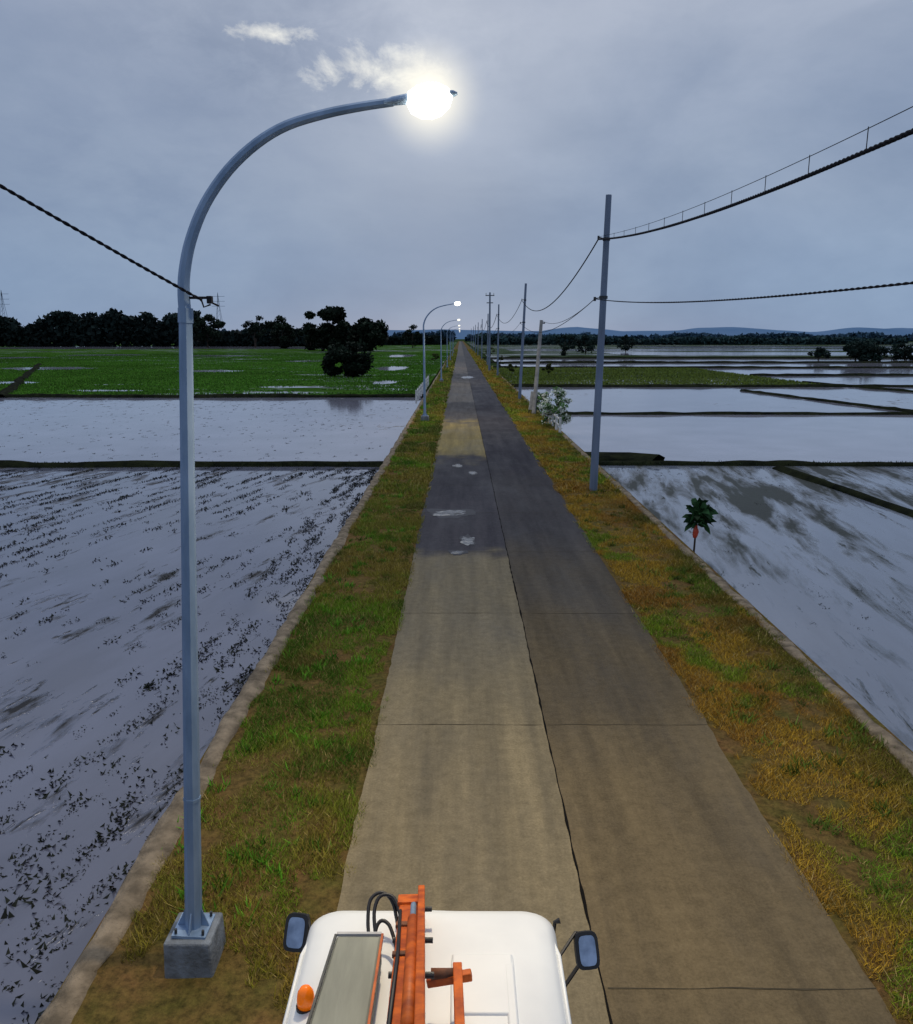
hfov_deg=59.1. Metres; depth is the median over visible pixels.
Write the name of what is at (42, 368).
water
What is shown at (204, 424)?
rice stubble
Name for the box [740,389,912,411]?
earth bund
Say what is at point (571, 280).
overhead cable
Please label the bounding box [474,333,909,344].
tree belt
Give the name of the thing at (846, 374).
earth bund
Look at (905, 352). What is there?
tree
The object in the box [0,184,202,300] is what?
overhead cable
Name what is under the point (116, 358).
young rice
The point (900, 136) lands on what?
overhead cable
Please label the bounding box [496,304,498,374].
utility pole
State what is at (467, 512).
damp patch
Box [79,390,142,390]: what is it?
water
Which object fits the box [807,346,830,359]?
tree
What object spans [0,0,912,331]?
sky
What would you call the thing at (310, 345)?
tree
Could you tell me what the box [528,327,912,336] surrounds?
hills
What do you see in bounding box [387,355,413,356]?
water
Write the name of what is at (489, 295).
crossarm pole
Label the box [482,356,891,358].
earth bund
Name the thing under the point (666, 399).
water
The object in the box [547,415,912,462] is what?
water
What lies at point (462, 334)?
hills
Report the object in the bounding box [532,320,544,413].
concrete post
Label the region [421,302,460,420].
street lamp
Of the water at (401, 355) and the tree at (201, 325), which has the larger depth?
the tree at (201, 325)
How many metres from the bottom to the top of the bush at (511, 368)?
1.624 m
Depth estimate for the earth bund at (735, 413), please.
65.48 m
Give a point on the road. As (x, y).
(695, 891)
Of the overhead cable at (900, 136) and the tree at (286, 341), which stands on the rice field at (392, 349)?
the tree at (286, 341)
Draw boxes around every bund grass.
[52,460,380,465]
[600,460,910,464]
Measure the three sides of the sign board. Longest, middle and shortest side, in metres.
1.700 x 0.600 x 0.080 m
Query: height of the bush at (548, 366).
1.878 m
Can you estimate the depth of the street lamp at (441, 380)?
101.94 m
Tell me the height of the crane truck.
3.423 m
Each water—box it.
[0,346,325,348]
[0,357,45,358]
[0,367,93,369]
[0,381,37,383]
[0,398,421,461]
[0,467,378,1023]
[60,354,146,355]
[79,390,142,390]
[193,355,251,356]
[193,369,229,371]
[261,386,318,387]
[373,381,398,383]
[375,366,407,370]
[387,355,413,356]
[492,359,912,366]
[506,349,890,350]
[514,387,912,412]
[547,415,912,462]
[601,466,912,751]
[604,352,912,354]
[632,346,912,347]
[699,368,912,384]
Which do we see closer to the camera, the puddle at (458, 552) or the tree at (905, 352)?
the puddle at (458, 552)
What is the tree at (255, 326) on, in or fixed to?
on the rice field at (392, 349)
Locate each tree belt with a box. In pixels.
[0,308,449,346]
[63,328,912,341]
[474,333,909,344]
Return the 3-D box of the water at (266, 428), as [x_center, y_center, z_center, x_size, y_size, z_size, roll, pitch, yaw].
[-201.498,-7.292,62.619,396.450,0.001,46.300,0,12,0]
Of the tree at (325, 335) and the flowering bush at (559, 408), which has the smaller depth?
the flowering bush at (559, 408)
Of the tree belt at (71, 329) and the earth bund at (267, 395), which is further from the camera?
the tree belt at (71, 329)
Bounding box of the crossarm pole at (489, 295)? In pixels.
[485,292,493,370]
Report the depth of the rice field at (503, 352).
373.60 m
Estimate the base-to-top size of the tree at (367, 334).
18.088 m
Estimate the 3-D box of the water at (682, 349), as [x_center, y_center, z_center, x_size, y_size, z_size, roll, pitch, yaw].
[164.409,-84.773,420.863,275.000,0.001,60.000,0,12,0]
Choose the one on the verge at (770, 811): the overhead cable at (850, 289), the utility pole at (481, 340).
the utility pole at (481, 340)
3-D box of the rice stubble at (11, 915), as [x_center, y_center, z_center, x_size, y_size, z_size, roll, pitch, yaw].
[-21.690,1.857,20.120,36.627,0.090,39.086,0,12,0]
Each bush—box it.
[431,353,439,360]
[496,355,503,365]
[506,363,517,371]
[536,391,548,412]
[537,386,572,428]
[541,363,553,374]
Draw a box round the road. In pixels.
[337,341,895,1023]
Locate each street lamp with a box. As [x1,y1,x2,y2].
[164,82,456,978]
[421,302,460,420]
[439,319,460,381]
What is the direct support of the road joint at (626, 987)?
on the road
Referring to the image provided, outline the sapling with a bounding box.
[682,498,717,551]
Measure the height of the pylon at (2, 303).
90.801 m
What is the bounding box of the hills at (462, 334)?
[387,329,676,338]
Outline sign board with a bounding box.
[528,391,533,412]
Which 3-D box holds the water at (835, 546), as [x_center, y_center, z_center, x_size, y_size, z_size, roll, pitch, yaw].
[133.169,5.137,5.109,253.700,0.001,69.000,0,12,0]
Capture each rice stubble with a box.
[0,398,408,458]
[0,466,379,1023]
[613,469,910,692]
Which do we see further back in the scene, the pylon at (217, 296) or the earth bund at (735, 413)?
the pylon at (217, 296)
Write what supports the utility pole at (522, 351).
on the verge at (770, 811)
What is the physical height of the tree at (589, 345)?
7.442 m
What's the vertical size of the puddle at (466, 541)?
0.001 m
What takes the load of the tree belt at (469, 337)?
on the ground at (479, 353)
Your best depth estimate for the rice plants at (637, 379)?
120.60 m
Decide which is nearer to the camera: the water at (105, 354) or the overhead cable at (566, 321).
the overhead cable at (566, 321)
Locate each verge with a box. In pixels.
[52,341,458,1023]
[462,341,912,1023]
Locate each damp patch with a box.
[427,509,475,518]
[448,550,467,554]
[459,534,475,544]
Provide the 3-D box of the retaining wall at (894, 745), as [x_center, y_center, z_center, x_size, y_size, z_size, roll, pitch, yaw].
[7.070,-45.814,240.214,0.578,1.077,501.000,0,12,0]
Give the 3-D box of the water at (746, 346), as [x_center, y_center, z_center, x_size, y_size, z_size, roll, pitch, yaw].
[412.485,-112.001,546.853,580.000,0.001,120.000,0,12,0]
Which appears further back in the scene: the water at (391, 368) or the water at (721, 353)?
the water at (721, 353)
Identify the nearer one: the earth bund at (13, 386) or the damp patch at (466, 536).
the damp patch at (466, 536)
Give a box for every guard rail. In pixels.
[415,376,428,403]
[549,410,561,433]
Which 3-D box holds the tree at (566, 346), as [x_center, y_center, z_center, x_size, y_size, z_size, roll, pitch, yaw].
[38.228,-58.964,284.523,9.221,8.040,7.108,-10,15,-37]
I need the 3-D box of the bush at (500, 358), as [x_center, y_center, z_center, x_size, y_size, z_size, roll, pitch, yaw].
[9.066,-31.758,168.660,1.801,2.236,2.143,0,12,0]
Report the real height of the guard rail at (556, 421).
1.150 m
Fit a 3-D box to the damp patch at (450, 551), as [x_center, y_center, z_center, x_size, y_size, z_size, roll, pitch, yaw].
[0.043,1.064,21.083,0.545,0.001,0.507,0,12,0]
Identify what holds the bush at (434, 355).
on the rice field at (392, 349)
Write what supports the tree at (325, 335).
on the rice field at (392, 349)
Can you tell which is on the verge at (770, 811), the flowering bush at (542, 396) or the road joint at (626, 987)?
the flowering bush at (542, 396)
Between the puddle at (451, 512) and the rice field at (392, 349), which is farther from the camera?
the rice field at (392, 349)
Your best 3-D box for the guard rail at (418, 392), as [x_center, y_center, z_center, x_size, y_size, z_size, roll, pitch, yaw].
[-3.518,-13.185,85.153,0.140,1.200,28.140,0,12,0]
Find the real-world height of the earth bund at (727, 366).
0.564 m
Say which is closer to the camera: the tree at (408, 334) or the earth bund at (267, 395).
the earth bund at (267, 395)
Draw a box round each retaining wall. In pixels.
[35,347,454,1023]
[471,348,912,776]
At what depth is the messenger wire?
11.62 m
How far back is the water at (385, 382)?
112.54 m
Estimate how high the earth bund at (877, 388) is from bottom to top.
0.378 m
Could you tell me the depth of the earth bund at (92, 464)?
39.02 m
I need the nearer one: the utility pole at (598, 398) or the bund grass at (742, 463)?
the utility pole at (598, 398)
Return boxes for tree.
[193,314,225,347]
[241,315,266,347]
[263,315,296,348]
[297,322,319,349]
[303,305,351,350]
[320,341,373,377]
[339,316,388,351]
[402,324,422,347]
[553,334,576,355]
[574,336,597,353]
[617,335,635,351]
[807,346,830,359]
[842,338,891,360]
[889,342,912,359]
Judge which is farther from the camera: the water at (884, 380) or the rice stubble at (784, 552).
the water at (884, 380)
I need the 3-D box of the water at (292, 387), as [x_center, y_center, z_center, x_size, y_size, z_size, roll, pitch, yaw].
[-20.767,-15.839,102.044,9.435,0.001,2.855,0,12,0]
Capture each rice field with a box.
[0,342,456,394]
[467,342,912,356]
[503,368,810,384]
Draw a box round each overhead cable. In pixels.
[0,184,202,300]
[522,240,597,310]
[526,300,592,332]
[596,281,912,302]
[598,128,912,239]
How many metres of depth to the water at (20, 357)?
257.22 m
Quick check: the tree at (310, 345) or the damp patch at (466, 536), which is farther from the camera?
the tree at (310, 345)
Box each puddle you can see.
[433,510,464,515]
[451,551,463,553]
[460,536,474,545]
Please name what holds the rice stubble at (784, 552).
on the water at (835, 546)
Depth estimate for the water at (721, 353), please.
322.02 m
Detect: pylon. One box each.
[0,292,6,314]
[213,292,223,328]
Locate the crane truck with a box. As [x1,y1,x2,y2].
[282,885,599,1023]
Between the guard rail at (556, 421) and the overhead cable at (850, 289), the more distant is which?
the guard rail at (556, 421)
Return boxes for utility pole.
[481,319,482,358]
[487,314,488,364]
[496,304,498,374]
[518,283,526,398]
[589,194,611,490]
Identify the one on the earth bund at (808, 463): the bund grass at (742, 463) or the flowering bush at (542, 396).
the bund grass at (742, 463)
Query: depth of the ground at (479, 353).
293.91 m
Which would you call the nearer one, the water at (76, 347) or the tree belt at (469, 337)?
the water at (76, 347)
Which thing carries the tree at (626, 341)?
on the rice field at (503, 352)
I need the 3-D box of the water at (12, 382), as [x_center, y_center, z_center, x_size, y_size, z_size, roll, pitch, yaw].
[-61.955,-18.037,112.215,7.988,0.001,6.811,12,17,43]
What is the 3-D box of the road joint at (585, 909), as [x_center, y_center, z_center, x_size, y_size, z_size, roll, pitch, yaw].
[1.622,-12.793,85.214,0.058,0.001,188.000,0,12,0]
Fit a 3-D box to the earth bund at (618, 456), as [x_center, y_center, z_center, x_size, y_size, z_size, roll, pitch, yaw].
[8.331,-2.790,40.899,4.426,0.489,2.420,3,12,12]
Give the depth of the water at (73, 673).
16.23 m
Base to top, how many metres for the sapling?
1.832 m
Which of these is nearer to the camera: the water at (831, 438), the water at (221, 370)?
the water at (831, 438)
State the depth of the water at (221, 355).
286.71 m
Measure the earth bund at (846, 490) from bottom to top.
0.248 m
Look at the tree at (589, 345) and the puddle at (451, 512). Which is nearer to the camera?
the puddle at (451, 512)
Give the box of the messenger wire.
[600,106,912,236]
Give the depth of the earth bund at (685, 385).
102.46 m
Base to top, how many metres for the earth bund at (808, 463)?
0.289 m
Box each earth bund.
[0,363,41,397]
[0,393,422,397]
[0,460,382,467]
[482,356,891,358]
[486,361,912,362]
[491,366,912,367]
[511,384,912,386]
[544,411,912,414]
[585,452,664,460]
[599,460,912,466]
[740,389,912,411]
[750,373,912,375]
[772,464,912,517]
[802,381,912,391]
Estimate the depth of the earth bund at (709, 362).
201.34 m
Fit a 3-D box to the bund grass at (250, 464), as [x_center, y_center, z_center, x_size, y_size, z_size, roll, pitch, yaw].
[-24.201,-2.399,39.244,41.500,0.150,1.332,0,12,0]
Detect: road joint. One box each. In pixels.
[378,485,876,989]
[467,371,612,1023]
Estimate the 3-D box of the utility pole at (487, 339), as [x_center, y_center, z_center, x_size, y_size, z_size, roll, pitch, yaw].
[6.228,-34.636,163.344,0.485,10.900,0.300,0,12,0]
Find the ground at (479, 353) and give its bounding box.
[426,339,499,391]
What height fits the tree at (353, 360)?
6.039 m
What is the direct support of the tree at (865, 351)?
on the ground at (479, 353)
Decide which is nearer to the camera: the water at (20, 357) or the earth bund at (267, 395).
the earth bund at (267, 395)
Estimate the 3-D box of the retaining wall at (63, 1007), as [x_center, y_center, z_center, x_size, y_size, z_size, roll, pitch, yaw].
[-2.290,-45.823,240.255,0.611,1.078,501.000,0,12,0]
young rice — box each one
[0,353,448,394]
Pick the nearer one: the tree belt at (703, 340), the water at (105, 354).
the water at (105, 354)

